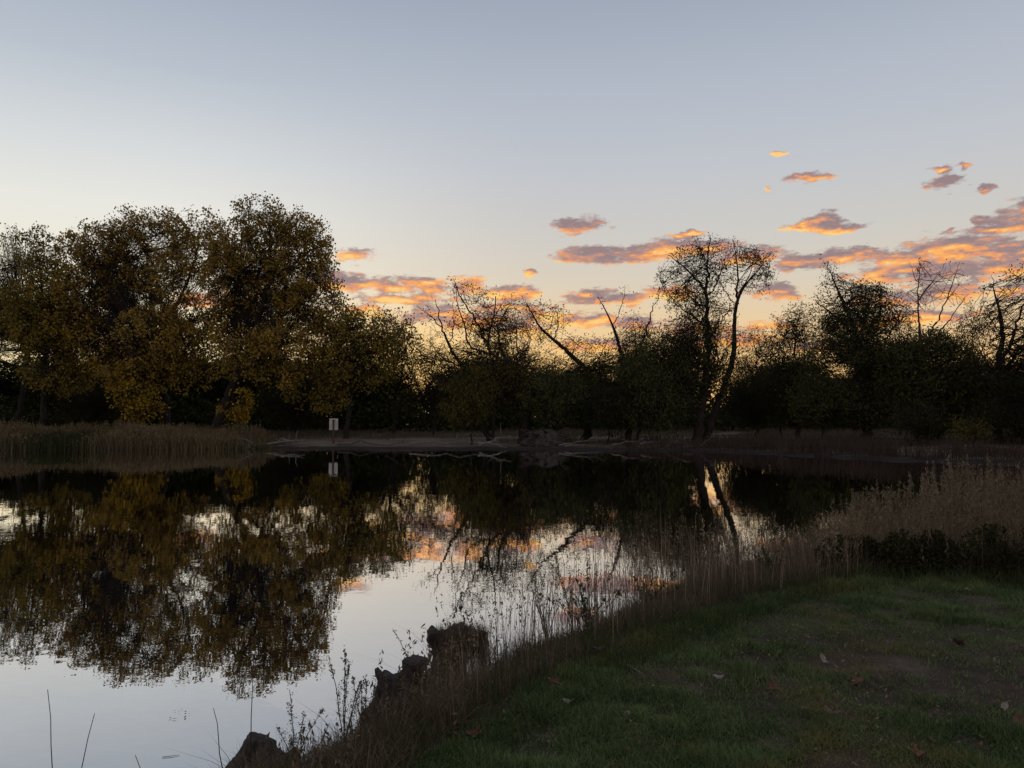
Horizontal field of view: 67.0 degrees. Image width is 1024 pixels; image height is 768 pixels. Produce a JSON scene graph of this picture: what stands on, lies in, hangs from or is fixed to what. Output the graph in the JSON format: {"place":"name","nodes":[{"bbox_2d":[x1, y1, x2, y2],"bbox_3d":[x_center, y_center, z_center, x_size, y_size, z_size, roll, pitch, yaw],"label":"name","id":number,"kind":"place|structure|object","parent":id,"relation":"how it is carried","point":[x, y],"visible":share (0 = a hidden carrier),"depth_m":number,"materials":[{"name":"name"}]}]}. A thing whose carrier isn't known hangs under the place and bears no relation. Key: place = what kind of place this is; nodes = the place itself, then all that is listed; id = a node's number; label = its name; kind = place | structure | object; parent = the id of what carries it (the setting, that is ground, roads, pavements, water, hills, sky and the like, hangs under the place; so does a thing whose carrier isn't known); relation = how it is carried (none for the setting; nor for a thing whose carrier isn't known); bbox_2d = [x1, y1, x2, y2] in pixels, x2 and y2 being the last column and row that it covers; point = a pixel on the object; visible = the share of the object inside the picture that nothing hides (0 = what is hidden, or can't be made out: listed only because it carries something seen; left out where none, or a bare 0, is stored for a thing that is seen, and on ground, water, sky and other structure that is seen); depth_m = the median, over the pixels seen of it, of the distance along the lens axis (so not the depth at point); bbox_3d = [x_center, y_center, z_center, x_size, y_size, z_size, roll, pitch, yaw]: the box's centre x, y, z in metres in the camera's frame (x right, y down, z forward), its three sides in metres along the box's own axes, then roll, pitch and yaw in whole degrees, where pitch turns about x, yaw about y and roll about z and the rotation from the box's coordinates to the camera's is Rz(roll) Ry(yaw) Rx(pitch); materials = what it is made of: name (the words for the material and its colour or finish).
{"place":"outdoors","nodes":[
{"label":"outdoors","id":0,"kind":"place"},
{"bbox_2d":[478,441,506,447],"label":"driftwood branch","id":1,"kind":"object","parent":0,"point":[490,443],"visible":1,"depth_m":54.73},
{"bbox_2d":[0,448,1023,767],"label":"water","id":2,"kind":"structure","parent":0,"point":[146,596],"depth_m":12.30,"materials":[{"name":"liquid"}]},
{"bbox_2d":[0,0,1023,412],"label":"sky","id":3,"kind":"structure","parent":0,"point":[558,151],"materials":[{"name":"blue"}]},
{"bbox_2d":[2,424,1023,767],"bbox_3d":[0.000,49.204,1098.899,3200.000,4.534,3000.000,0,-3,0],"label":"ground","id":4,"kind":"structure","parent":0,"point":[906,666],"depth_m":5.13,"materials":[{"name":"plant"}]},
{"bbox_2d":[0,360,47,411],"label":"woodland tree","id":5,"kind":"object","parent":4,"relation":"on","point":[7,388],"visible":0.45,"depth_m":103.10,"materials":[{"name":"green plant"}]},
{"bbox_2d":[0,222,50,428],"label":"cottonwood tree","id":6,"kind":"object","parent":4,"relation":"on","point":[10,270],"visible":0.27,"depth_m":75.92,"materials":[{"name":"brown plant"}]},
{"bbox_2d":[0,354,52,423],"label":"woodland tree","id":7,"kind":"object","parent":4,"relation":"on","point":[30,365],"visible":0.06,"depth_m":108.53,"materials":[{"name":"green plant"}]},
{"bbox_2d":[47,689,52,767],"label":"grass stalk","id":8,"kind":"object","parent":4,"relation":"on","point":[50,731],"depth_m":3.92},
{"bbox_2d":[0,221,104,427],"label":"cottonwood tree","id":9,"kind":"object","parent":4,"relation":"on","point":[27,310],"visible":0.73,"depth_m":70.19,"materials":[{"name":"green plant"}]},
{"bbox_2d":[9,359,96,424],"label":"woodland tree","id":10,"kind":"object","parent":4,"relation":"on","point":[30,393],"visible":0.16,"depth_m":96.28,"materials":[{"name":"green plant"}]},
{"bbox_2d":[81,713,94,767],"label":"grass stalk","id":11,"kind":"object","parent":4,"relation":"on","point":[87,741],"depth_m":3.92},
{"bbox_2d":[49,373,137,428],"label":"shrub","id":12,"kind":"object","parent":4,"relation":"on","point":[98,397],"visible":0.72,"depth_m":79.29,"materials":[{"name":"green plant"}]},
{"bbox_2d":[71,355,159,421],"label":"woodland tree","id":13,"kind":"object","parent":4,"relation":"on","point":[99,380],"depth_m":93.98,"materials":[{"name":"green plant"}]},
{"bbox_2d":[106,360,169,425],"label":"shrub","id":14,"kind":"object","parent":4,"relation":"on","point":[129,409],"visible":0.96,"depth_m":65.59,"materials":[{"name":"green plant"}]},
{"bbox_2d":[37,203,242,426],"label":"cottonwood tree","id":15,"kind":"object","parent":4,"relation":"on","point":[161,355],"visible":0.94,"depth_m":69.02,"materials":[{"name":"green plant"}]},
{"bbox_2d":[0,418,285,450],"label":"reeds","id":16,"kind":"object","parent":4,"relation":"on","point":[141,436],"visible":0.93,"depth_m":54.50,"materials":[{"name":"plant"}]},
{"bbox_2d":[101,357,205,422],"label":"woodland tree","id":17,"kind":"object","parent":4,"relation":"on","point":[181,387],"visible":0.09,"depth_m":91.56,"materials":[{"name":"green plant"}]},
{"bbox_2d":[169,356,224,418],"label":"woodland tree","id":18,"kind":"object","parent":4,"relation":"on","point":[209,393],"visible":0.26,"depth_m":96.54,"materials":[{"name":"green plant"}]},
{"bbox_2d":[201,350,229,397],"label":"woodland tree","id":19,"kind":"object","parent":4,"relation":"on","point":[213,362],"depth_m":111.12,"materials":[{"name":"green plant"}]},
{"bbox_2d":[213,708,222,766],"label":"grass stalk","id":20,"kind":"object","parent":4,"relation":"on","point":[218,739],"depth_m":4.22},
{"bbox_2d":[206,357,248,410],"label":"woodland tree","id":21,"kind":"object","parent":4,"relation":"on","point":[221,390],"visible":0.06,"depth_m":102.50,"materials":[{"name":"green plant"}]},
{"bbox_2d":[214,385,258,439],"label":"shrub","id":22,"kind":"object","parent":4,"relation":"on","point":[240,413],"visible":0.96,"depth_m":64.69,"materials":[{"name":"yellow plant"}]},
{"bbox_2d":[249,657,253,767],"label":"grass stalk","id":23,"kind":"object","parent":4,"relation":"on","point":[251,713],"depth_m":4.52,"materials":[{"name":"plant"}]},
{"bbox_2d":[215,354,294,425],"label":"woodland tree","id":24,"kind":"object","parent":4,"relation":"on","point":[249,384],"visible":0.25,"depth_m":96.62,"materials":[{"name":"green plant"}]},
{"bbox_2d":[225,732,300,767],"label":"rock","id":25,"kind":"object","parent":4,"relation":"on","point":[259,739],"visible":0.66,"depth_m":4.62,"materials":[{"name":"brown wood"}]},
{"bbox_2d":[187,191,362,429],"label":"cottonwood tree","id":26,"kind":"object","parent":4,"relation":"on","point":[253,300],"visible":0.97,"depth_m":67.36,"materials":[{"name":"green plant"}]},
{"bbox_2d":[247,431,303,446],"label":"driftwood branch","id":27,"kind":"object","parent":4,"relation":"on","point":[281,441],"visible":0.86,"depth_m":56.10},
{"bbox_2d":[276,689,324,751],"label":"seed weed","id":28,"kind":"object","parent":4,"relation":"on","point":[294,739],"visible":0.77,"depth_m":4.72,"materials":[{"name":"brown plant"}]},
{"bbox_2d":[285,360,343,427],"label":"woodland tree","id":29,"kind":"object","parent":4,"relation":"on","point":[302,388],"visible":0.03,"depth_m":99.82,"materials":[{"name":"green plant"}]},
{"bbox_2d":[301,361,362,417],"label":"woodland tree","id":30,"kind":"object","parent":4,"relation":"on","point":[315,390],"visible":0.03,"depth_m":93.08,"materials":[{"name":"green plant"}]},
{"bbox_2d":[329,419,337,443],"bbox_3d":[-13.841,3.724,59.914,0.680,2.089,0.160,0,-3,0],"label":"sign","id":31,"kind":"object","parent":4,"relation":"on","point":[333,424],"visible":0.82,"depth_m":59.98,"materials":[{"name":"metal"}]},
{"bbox_2d":[278,299,407,438],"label":"cottonwood tree","id":32,"kind":"object","parent":4,"relation":"on","point":[361,353],"visible":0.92,"depth_m":66.69,"materials":[{"name":"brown plant"}]},
{"bbox_2d":[326,645,365,743],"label":"seed weed","id":33,"kind":"object","parent":4,"relation":"on","point":[345,685],"visible":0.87,"depth_m":4.90,"materials":[{"name":"brown plant"}]},
{"bbox_2d":[306,364,399,429],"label":"woodland tree","id":34,"kind":"object","parent":4,"relation":"on","point":[366,397],"visible":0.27,"depth_m":88.99,"materials":[{"name":"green plant"}]},
{"bbox_2d":[351,676,378,728],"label":"seed weed","id":35,"kind":"object","parent":4,"relation":"on","point":[353,683],"visible":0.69,"depth_m":4.94,"materials":[{"name":"brown plant"}]},
{"bbox_2d":[337,436,404,445],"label":"driftwood branch","id":36,"kind":"object","parent":4,"relation":"on","point":[367,442],"visible":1,"depth_m":56.50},
{"bbox_2d":[358,655,431,739],"bbox_3d":[-0.778,2.155,5.088,0.521,0.682,0.409,0,-3,0],"label":"twin stump","id":37,"kind":"object","parent":4,"relation":"on","point":[387,677],"visible":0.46,"depth_m":5.04,"materials":[{"name":"brown wood"}]},
{"bbox_2d":[360,302,443,434],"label":"tree","id":38,"kind":"object","parent":4,"relation":"on","point":[401,379],"visible":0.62,"depth_m":71.72,"materials":[{"name":"green plant"}]},
{"bbox_2d":[219,565,590,767],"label":"weedy grass","id":39,"kind":"structure","parent":4,"relation":"on","point":[415,690],"depth_m":4.23,"materials":[{"name":"plant"}]},
{"bbox_2d":[393,630,432,684],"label":"seed weed","id":40,"kind":"object","parent":4,"relation":"on","point":[410,651],"visible":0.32,"depth_m":5.77,"materials":[{"name":"brown plant"}]},
{"bbox_2d":[405,326,456,436],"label":"tree","id":41,"kind":"object","parent":4,"relation":"on","point":[434,391],"visible":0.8,"depth_m":71.88,"materials":[{"name":"green plant"}]},
{"bbox_2d":[424,363,459,413],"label":"woodland tree","id":42,"kind":"object","parent":4,"relation":"on","point":[449,377],"visible":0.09,"depth_m":103.93,"materials":[{"name":"green plant"}]},
{"bbox_2d":[410,440,479,444],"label":"driftwood branch","id":43,"kind":"object","parent":4,"relation":"on","point":[439,442],"visible":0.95,"depth_m":55.90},
{"bbox_2d":[414,298,500,442],"bbox_3d":[-3.893,-1.104,61.031,7.874,11.766,4.717,0,-3,0],"label":"willow tree","id":44,"kind":"object","parent":4,"relation":"on","point":[484,426],"visible":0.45,"depth_m":60.96,"materials":[{"name":"green plant"}]},
{"bbox_2d":[416,619,505,691],"bbox_3d":[-0.496,2.313,6.189,1.160,0.860,0.912,0,-3,0],"label":"leaning stump","id":45,"kind":"object","parent":4,"relation":"on","point":[435,638],"visible":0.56,"depth_m":6.16,"materials":[{"name":"brown wood"}]},
{"bbox_2d":[436,360,504,444],"bbox_3d":[-3.044,1.446,58.223,5.183,6.580,4.886,-2,-3,38],"label":"shrub","id":46,"kind":"object","parent":4,"relation":"on","point":[462,411],"visible":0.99,"depth_m":57.75,"materials":[{"name":"green plant"}]},
{"bbox_2d":[451,354,500,429],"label":"woodland tree","id":47,"kind":"object","parent":4,"relation":"on","point":[460,392],"visible":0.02,"depth_m":91.01,"materials":[{"name":"green plant"}]},
{"bbox_2d":[468,311,516,437],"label":"tree","id":48,"kind":"object","parent":4,"relation":"on","point":[493,426],"visible":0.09,"depth_m":69.87,"materials":[{"name":"green plant"}]},
{"bbox_2d":[479,423,511,445],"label":"driftwood branch","id":49,"kind":"object","parent":4,"relation":"on","point":[496,438],"visible":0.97,"depth_m":55.42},
{"bbox_2d":[443,276,566,443],"bbox_3d":[-0.412,-1.915,60.191,10.113,13.505,5.470,0,-3,0],"label":"willow tree","id":50,"kind":"object","parent":4,"relation":"on","point":[510,381],"visible":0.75,"depth_m":59.72,"materials":[{"name":"green plant"}]},
{"bbox_2d":[0,383,1011,432],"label":"undergrowth","id":51,"kind":"object","parent":4,"relation":"on","point":[420,420],"visible":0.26,"depth_m":88.13,"materials":[{"name":"green plant"}]},
{"bbox_2d":[7,426,1023,449],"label":"meadow grass","id":52,"kind":"structure","parent":4,"relation":"on","point":[317,434],"depth_m":70.71,"materials":[{"name":"plant"}]},
{"bbox_2d":[493,294,543,437],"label":"tree","id":53,"kind":"object","parent":4,"relation":"on","point":[524,350],"visible":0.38,"depth_m":65.98,"materials":[{"name":"green plant"}]},
{"bbox_2d":[517,426,570,446],"bbox_3d":[2.450,3.936,56.931,4.479,1.690,2.765,1,-3,-21],"label":"root heap","id":54,"kind":"object","parent":4,"relation":"on","point":[546,437],"visible":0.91,"depth_m":56.30,"materials":[{"name":"wood"}]},
{"bbox_2d":[530,574,576,637],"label":"seed weed","id":55,"kind":"object","parent":4,"relation":"on","point":[538,611],"visible":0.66,"depth_m":6.51,"materials":[{"name":"brown plant"}]},
{"bbox_2d":[516,363,592,430],"bbox_3d":[3.369,1.461,57.966,6.269,6.458,5.298,0,-3,0],"label":"shrub","id":56,"kind":"object","parent":4,"relation":"on","point":[562,409],"visible":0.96,"depth_m":57.51,"materials":[{"name":"green plant"}]},
{"bbox_2d":[550,676,558,687],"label":"fallen leaf","id":57,"kind":"object","parent":4,"relation":"on","point":[552,680],"visible":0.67,"depth_m":4.80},
{"bbox_2d":[518,295,617,440],"bbox_3d":[4.774,-1.278,62.077,8.368,12.460,6.027,-1,-3,21],"label":"willow tree","id":58,"kind":"object","parent":4,"relation":"on","point":[588,369],"visible":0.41,"depth_m":61.82,"materials":[{"name":"green plant"}]},
{"bbox_2d":[554,556,595,628],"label":"seed weed","id":59,"kind":"object","parent":4,"relation":"on","point":[566,593],"visible":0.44,"depth_m":7.09,"materials":[{"name":"brown plant"}]},
{"bbox_2d":[559,436,600,445],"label":"driftwood branch","id":60,"kind":"object","parent":4,"relation":"on","point":[578,441],"visible":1,"depth_m":55.23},
{"bbox_2d":[565,442,602,446],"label":"driftwood branch","id":61,"kind":"object","parent":4,"relation":"on","point":[583,445],"visible":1,"depth_m":55.09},
{"bbox_2d":[538,563,632,630],"bbox_3d":[0.665,1.857,6.582,0.520,0.566,0.900,-2,-3,33],"label":"leafy weed","id":62,"kind":"object","parent":4,"relation":"on","point":[585,615],"visible":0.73,"depth_m":6.53,"materials":[{"name":"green plant"}]},
{"bbox_2d":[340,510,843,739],"bbox_3d":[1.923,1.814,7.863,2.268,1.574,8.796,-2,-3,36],"label":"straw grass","id":63,"kind":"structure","parent":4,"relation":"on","point":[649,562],"depth_m":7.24,"materials":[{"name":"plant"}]},
{"bbox_2d":[164,492,1023,767],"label":"bank grass","id":64,"kind":"structure","parent":4,"relation":"on","point":[333,744],"depth_m":5.65,"materials":[{"name":"plant"}]},
{"bbox_2d":[573,370,639,444],"bbox_3d":[7.162,1.538,58.030,5.498,6.335,5.252,0,-3,0],"label":"shrub","id":65,"kind":"object","parent":4,"relation":"on","point":[608,413],"visible":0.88,"depth_m":57.37,"materials":[{"name":"green plant"}]},
{"bbox_2d":[358,507,875,744],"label":"tall dry grass","id":66,"kind":"structure","parent":4,"relation":"on","point":[634,589],"depth_m":6.88,"materials":[{"name":"plant"}]},
{"bbox_2d":[581,284,663,440],"bbox_3d":[9.435,-1.807,63.190,8.404,13.225,6.264,0,-3,0],"label":"willow tree","id":67,"kind":"object","parent":4,"relation":"on","point":[626,345],"visible":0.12,"depth_m":62.79,"materials":[{"name":"green plant"}]},
{"bbox_2d":[608,309,663,436],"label":"tree","id":68,"kind":"object","parent":4,"relation":"on","point":[637,433],"visible":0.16,"depth_m":66.25,"materials":[{"name":"green plant"}]},
{"bbox_2d":[604,567,685,604],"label":"leafy weed","id":69,"kind":"object","parent":4,"relation":"on","point":[655,593],"visible":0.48,"depth_m":7.15,"materials":[{"name":"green plant"}]},
{"bbox_2d":[267,554,1023,767],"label":"rank grass","id":70,"kind":"structure","parent":4,"relation":"on","point":[982,576],"depth_m":5.51,"materials":[{"name":"plant"}]},
{"bbox_2d":[607,337,696,441],"bbox_3d":[10.336,0.551,57.039,6.920,8.159,5.684,0,-3,0],"label":"shrub","id":71,"kind":"object","parent":4,"relation":"on","point":[645,399],"visible":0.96,"depth_m":56.30,"materials":[{"name":"green plant"}]},
{"bbox_2d":[635,228,758,441],"bbox_3d":[13.722,-3.539,58.339,9.561,16.527,5.220,0,-3,0],"label":"tall tree","id":72,"kind":"object","parent":4,"relation":"on","point":[678,357],"visible":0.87,"depth_m":57.80,"materials":[{"name":"green plant"}]},
{"bbox_2d":[427,584,1023,767],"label":"leaf litter","id":73,"kind":"object","parent":4,"relation":"on","point":[838,695],"visible":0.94,"depth_m":4.84,"materials":[{"name":"brown plant"}]},
{"bbox_2d":[723,535,737,576],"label":"seed weed","id":74,"kind":"object","parent":4,"relation":"on","point":[730,554],"visible":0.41,"depth_m":8.93,"materials":[{"name":"brown plant"}]},
{"bbox_2d":[703,236,778,441],"bbox_3d":[17.591,-3.388,59.281,6.664,16.230,3.031,0,-3,0],"label":"tall tree","id":75,"kind":"object","parent":4,"relation":"on","point":[711,421],"visible":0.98,"depth_m":59.11,"materials":[{"name":"brown plant"}]},
{"bbox_2d":[712,372,786,436],"bbox_3d":[19.870,1.823,63.998,6.352,5.716,5.361,-1,-3,29],"label":"shrub","id":76,"kind":"object","parent":4,"relation":"on","point":[749,408],"visible":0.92,"depth_m":63.55,"materials":[{"name":"green plant"}]},
{"bbox_2d":[716,322,784,429],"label":"tree","id":77,"kind":"object","parent":4,"relation":"on","point":[753,368],"visible":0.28,"depth_m":73.66,"materials":[{"name":"green plant"}]},
{"bbox_2d":[746,541,786,572],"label":"leafy weed","id":78,"kind":"object","parent":4,"relation":"on","point":[766,555],"visible":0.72,"depth_m":8.27,"materials":[{"name":"green plant"}]},
{"bbox_2d":[767,679,778,688],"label":"fallen leaf","id":79,"kind":"object","parent":4,"relation":"on","point":[773,686],"visible":1,"depth_m":4.68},
{"bbox_2d":[752,311,800,434],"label":"tree","id":80,"kind":"object","parent":4,"relation":"on","point":[773,354],"visible":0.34,"depth_m":65.96,"materials":[{"name":"green plant"}]},
{"bbox_2d":[752,295,829,437],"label":"tree","id":81,"kind":"object","parent":4,"relation":"on","point":[779,375],"visible":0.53,"depth_m":61.81,"materials":[{"name":"green plant"}]},
{"bbox_2d":[621,428,1023,464],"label":"shore grass","id":82,"kind":"structure","parent":4,"relation":"on","point":[975,452],"depth_m":43.59,"materials":[{"name":"plant"}]},
{"bbox_2d":[779,359,865,441],"bbox_3d":[22.393,1.279,56.079,5.676,6.191,5.821,0,-3,0],"label":"shrub","id":83,"kind":"object","parent":4,"relation":"on","point":[819,420],"visible":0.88,"depth_m":55.36,"materials":[{"name":"green plant"}]},
{"bbox_2d":[825,705,843,713],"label":"fallen leaf","id":84,"kind":"object","parent":4,"relation":"on","point":[830,711],"visible":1,"depth_m":4.23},
{"bbox_2d":[812,532,883,570],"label":"bush","id":85,"kind":"object","parent":4,"relation":"on","point":[872,548],"visible":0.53,"depth_m":8.48,"materials":[{"name":"green plant"}]},
{"bbox_2d":[795,254,915,439],"bbox_3d":[25.192,-2.509,56.157,8.971,14.058,5.866,0,-3,0],"label":"willow tree","id":86,"kind":"object","parent":4,"relation":"on","point":[852,346],"visible":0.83,"depth_m":55.46,"materials":[{"name":"green plant"}]},
{"bbox_2d":[851,674,863,684],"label":"fallen leaf","id":87,"kind":"object","parent":4,"relation":"on","point":[859,679],"visible":1,"depth_m":4.75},
{"bbox_2d":[879,293,921,436],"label":"tree","id":88,"kind":"object","parent":4,"relation":"on","point":[909,323],"visible":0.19,"depth_m":68.09,"materials":[{"name":"green plant"}]},
{"bbox_2d":[875,399,949,445],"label":"shrub","id":89,"kind":"object","parent":4,"relation":"on","point":[924,431],"visible":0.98,"depth_m":49.62,"materials":[{"name":"green plant"}]},
{"bbox_2d":[906,744,925,755],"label":"fallen leaf","id":90,"kind":"object","parent":4,"relation":"on","point":[917,751],"visible":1,"depth_m":3.75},
{"bbox_2d":[876,526,961,577],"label":"bush","id":91,"kind":"object","parent":4,"relation":"on","point":[908,551],"visible":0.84,"depth_m":8.16,"materials":[{"name":"green plant"}]},
{"bbox_2d":[863,321,1001,440],"bbox_3d":[29.457,-0.183,54.154,9.250,9.047,5.699,0,-3,0],"label":"shrub","id":92,"kind":"object","parent":4,"relation":"on","point":[937,372],"visible":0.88,"depth_m":53.28,"materials":[{"name":"green plant"}]},
{"bbox_2d":[900,258,968,436],"bbox_3d":[32.918,-2.972,60.231,5.883,15.016,2.714,0,-3,0],"label":"bare tree","id":93,"kind":"object","parent":4,"relation":"on","point":[923,291],"visible":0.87,"depth_m":60.26,"materials":[{"name":"brown plant"}]},
{"bbox_2d":[949,638,964,645],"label":"fallen leaf","id":94,"kind":"object","parent":4,"relation":"on","point":[958,642],"visible":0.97,"depth_m":5.50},
{"bbox_2d":[940,410,997,445],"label":"shrub","id":95,"kind":"object","parent":4,"relation":"on","point":[973,429],"visible":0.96,"depth_m":46.86,"materials":[{"name":"green plant"}]},
{"bbox_2d":[945,297,996,433],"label":"tree","id":96,"kind":"object","parent":4,"relation":"on","point":[967,329],"visible":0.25,"depth_m":66.03,"materials":[{"name":"green plant"}]},
{"bbox_2d":[955,259,1023,443],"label":"willow tree","id":97,"kind":"object","parent":4,"relation":"on","point":[1000,355],"visible":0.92,"depth_m":51.97,"materials":[{"name":"green plant"}]},
{"bbox_2d":[956,519,1023,580],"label":"bush","id":98,"kind":"object","parent":4,"relation":"on","point":[1006,549],"visible":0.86,"depth_m":8.05,"materials":[{"name":"green plant"}]},
{"bbox_2d":[985,358,1023,411],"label":"woodland tree","id":99,"kind":"object","parent":4,"relation":"on","point":[1009,378],"visible":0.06,"depth_m":88.70,"materials":[{"name":"green plant"}]},
{"bbox_2d":[1001,701,1007,709],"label":"fallen leaf","id":100,"kind":"object","parent":4,"relation":"on","point":[1004,705],"visible":1,"depth_m":4.27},
{"bbox_2d":[1011,712,1023,723],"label":"fallen leaf","id":101,"kind":"object","parent":4,"relation":"on","point":[1018,716],"visible":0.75,"depth_m":4.10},
{"bbox_2d":[397,570,1023,767],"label":"lawn grass","id":102,"kind":"structure","parent":0,"point":[605,718],"depth_m":4.40,"materials":[{"name":"plant"}]},
{"bbox_2d":[465,724,483,736],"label":"fallen leaf","id":103,"kind":"object","parent":102,"relation":"on","point":[475,731],"visible":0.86,"depth_m":3.98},
{"bbox_2d":[792,453,1023,580],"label":"reed grass","id":104,"kind":"structure","parent":0,"point":[940,513],"depth_m":9.56,"materials":[{"name":"plant"}]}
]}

